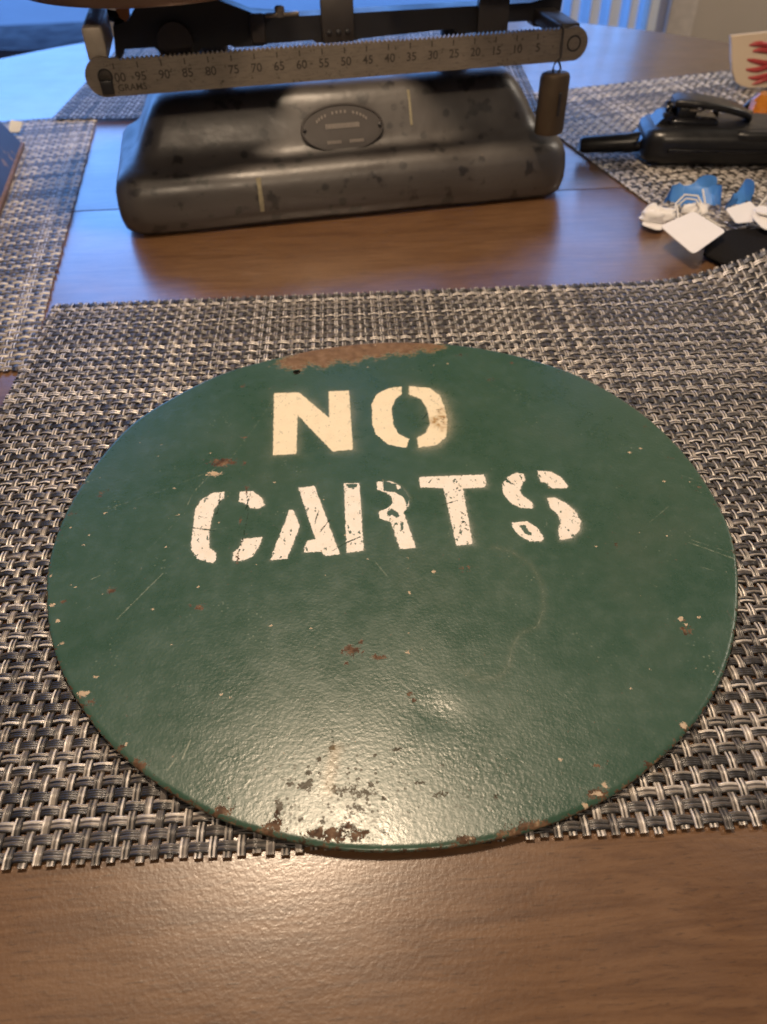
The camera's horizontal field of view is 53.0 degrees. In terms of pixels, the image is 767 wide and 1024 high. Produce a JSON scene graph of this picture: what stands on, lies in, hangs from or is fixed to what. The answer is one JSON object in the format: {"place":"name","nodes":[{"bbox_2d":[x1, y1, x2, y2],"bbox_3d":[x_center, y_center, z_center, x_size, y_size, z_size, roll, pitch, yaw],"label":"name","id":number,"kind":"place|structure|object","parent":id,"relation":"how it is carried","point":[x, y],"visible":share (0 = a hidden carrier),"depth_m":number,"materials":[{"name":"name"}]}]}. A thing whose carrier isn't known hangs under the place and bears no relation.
{"place":"outdoors","nodes":[
{"label":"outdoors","id":0,"kind":"place"},
{"bbox_2d":[0,0,645,29],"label":"patio","id":1,"kind":"structure","parent":0,"point":[16,12],"depth_m":4.56,"materials":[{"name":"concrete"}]},
{"bbox_2d":[0,22,83,58],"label":"patio chair","id":2,"kind":"object","parent":1,"relation":"on","point":[15,40],"visible":0.07,"depth_m":3.10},
{"bbox_2d":[690,0,766,42],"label":"wall","id":3,"kind":"structure","parent":0,"point":[719,20],"depth_m":2.25,"materials":[{"name":"white paint"}]},
{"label":"wall","id":4,"kind":"structure","parent":0,"visible":0},
{"bbox_2d":[110,0,669,37],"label":"patio door","id":5,"kind":"structure","parent":4,"relation":"attached to","point":[662,15],"depth_m":2.22,"materials":[{"name":"paint"}]},
{"bbox_2d":[561,0,698,36],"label":"vertical blind","id":6,"kind":"object","parent":5,"relation":"hanging from","point":[680,17],"depth_m":2.15,"materials":[{"name":"plastic"}]},
{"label":"floor","id":7,"kind":"structure","parent":0,"visible":0},
{"bbox_2d":[0,21,766,1023],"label":"dining table","id":8,"kind":"object","parent":7,"relation":"on","point":[652,927],"visible":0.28,"depth_m":0.24,"materials":[{"name":"brown wood"}]},
{"bbox_2d":[0,115,96,371],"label":"placemat","id":9,"kind":"object","parent":8,"relation":"on","point":[69,148],"visible":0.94,"depth_m":0.60,"materials":[{"name":"fabric"}]},
{"bbox_2d":[0,122,24,215],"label":"box","id":10,"kind":"object","parent":9,"relation":"on","point":[12,146],"visible":1,"depth_m":0.68,"materials":[{"name":"blue cardboard"}]},
{"bbox_2d":[8,120,22,132],"bbox_3d":[-0.357,-0.373,0.745,0.012,0.009,0.011,2,44,4],"label":"paper scrap","id":11,"kind":"object","parent":9,"relation":"on","point":[15,126],"visible":0.86,"depth_m":0.74,"materials":[{"name":"white paper"}]},
{"bbox_2d":[52,30,537,119],"bbox_3d":[-0.087,-0.526,0.903,0.492,0.002,0.372,-1,44,1],"label":"placemat","id":12,"kind":"object","parent":8,"relation":"on","point":[84,105],"visible":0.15,"depth_m":0.82,"materials":[{"name":"fabric"}]},
{"bbox_2d":[30,0,587,234],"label":"balance scale","id":13,"kind":"object","parent":8,"relation":"on","point":[217,134],"visible":0.99,"depth_m":0.57,"materials":[{"name":"metal"}]},
{"bbox_2d":[534,23,569,135],"bbox_3d":[0.124,-0.311,0.556,0.022,0.071,0.018,-8,45,-7],"label":"hanging weight","id":14,"kind":"object","parent":13,"relation":"hanging from","point":[552,100],"visible":1,"depth_m":0.56,"materials":[{"name":"black metal"}]},
{"bbox_2d":[0,248,766,869],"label":"placemat","id":15,"kind":"object","parent":8,"relation":"on","point":[690,328],"visible":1,"depth_m":0.41,"materials":[{"name":"plastic"}]},
{"bbox_2d":[47,343,737,852],"bbox_3d":[0.004,0.003,0.354,0.305,0.002,0.302,-1,44,0],"label":"round sign","id":16,"kind":"object","parent":15,"relation":"on","point":[395,597],"visible":1,"depth_m":0.32,"materials":[{"name":"metal"}]},
{"bbox_2d":[532,70,766,283],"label":"placemat","id":17,"kind":"object","parent":8,"relation":"on","point":[617,108],"visible":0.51,"depth_m":0.73,"materials":[{"name":"fabric"}]},
{"bbox_2d":[578,93,766,164],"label":"two way radio","id":18,"kind":"object","parent":17,"relation":"on","point":[679,129],"visible":1,"depth_m":0.65,"materials":[{"name":"black plastic"}]},
{"bbox_2d":[674,194,701,214],"bbox_3d":[0.234,-0.232,0.590,0.022,0.013,0.029,10,45,12],"label":"string","id":19,"kind":"object","parent":17,"relation":"on","point":[700,201],"visible":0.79,"depth_m":0.59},
{"bbox_2d":[676,198,760,227],"bbox_3d":[0.255,-0.224,0.580,0.068,0.012,0.019,17,47,18],"label":"string","id":20,"kind":"object","parent":17,"relation":"on","point":[707,218],"visible":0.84,"depth_m":0.58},
{"bbox_2d":[703,228,766,269],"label":"pouch","id":21,"kind":"object","parent":17,"relation":"on","point":[730,245],"visible":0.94,"depth_m":0.54,"materials":[{"name":"black fabric"}]},
{"bbox_2d":[753,206,766,229],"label":"price tag","id":22,"kind":"object","parent":21,"relation":"on","point":[760,217],"visible":1,"depth_m":0.56,"materials":[{"name":"white paper"}]},
{"bbox_2d":[725,179,754,208],"bbox_3d":[0.274,-0.242,0.603,0.032,0.030,0.014,-24,48,-21],"label":"ribbon","id":23,"kind":"object","parent":17,"relation":"on","point":[744,193],"visible":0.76,"depth_m":0.60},
{"bbox_2d":[726,202,755,223],"bbox_3d":[0.266,-0.224,0.571,0.026,0.004,0.036,-1,44,0],"label":"price tag","id":24,"kind":"object","parent":17,"relation":"on","point":[741,213],"visible":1,"depth_m":0.57,"materials":[{"name":"white paper"}]},
{"bbox_2d":[729,31,766,87],"bbox_3d":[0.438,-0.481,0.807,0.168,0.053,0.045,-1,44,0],"label":"cup","id":25,"kind":"object","parent":17,"relation":"on","point":[748,59],"visible":1,"depth_m":0.80,"materials":[{"name":"beige ceramic"}]},
{"bbox_2d":[744,90,766,112],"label":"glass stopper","id":26,"kind":"object","parent":17,"relation":"on","point":[756,102],"visible":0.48,"depth_m":0.71,"materials":[{"name":"orange"}]},
{"bbox_2d":[642,222,662,230],"bbox_3d":[0.205,-0.219,0.579,0.015,0.004,0.029,21,48,22],"label":"price tag","id":27,"kind":"object","parent":8,"relation":"on","point":[656,226],"visible":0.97,"depth_m":0.57,"materials":[{"name":"white paper"}]},
{"bbox_2d":[639,203,675,223],"bbox_3d":[0.206,-0.224,0.580,0.029,0.015,0.019,-1,44,0],"label":"tissue flower","id":28,"kind":"object","parent":8,"relation":"on","point":[653,213],"visible":0.97,"depth_m":0.57,"materials":[{"name":"white paper"}]},
{"bbox_2d":[662,212,723,252],"bbox_3d":[0.219,-0.199,0.543,0.056,0.005,0.035,-33,53,-29],"label":"price tag","id":29,"kind":"object","parent":8,"relation":"on","point":[692,232],"visible":1,"depth_m":0.54,"materials":[{"name":"white paper"}]},
{"bbox_2d":[664,184,721,213],"bbox_3d":[0.245,-0.240,0.609,0.045,0.035,0.029,18,47,19],"label":"ribbon","id":30,"kind":"object","parent":8,"relation":"on","point":[712,193],"visible":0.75,"depth_m":0.60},
{"bbox_2d":[681,202,710,215],"bbox_3d":[0.242,-0.232,0.595,0.024,0.015,0.014,-1,44,0],"label":"tissue flower","id":31,"kind":"object","parent":8,"relation":"on","point":[688,208],"visible":0.64,"depth_m":0.59,"materials":[{"name":"white paper"}]},
{"bbox_2d":[678,175,716,186],"bbox_3d":[0.246,-0.255,0.624,0.043,0.034,0.016,-7,44,-6],"label":"ribbon","id":32,"kind":"object","parent":8,"relation":"on","point":[706,180],"visible":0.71,"depth_m":0.62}
]}

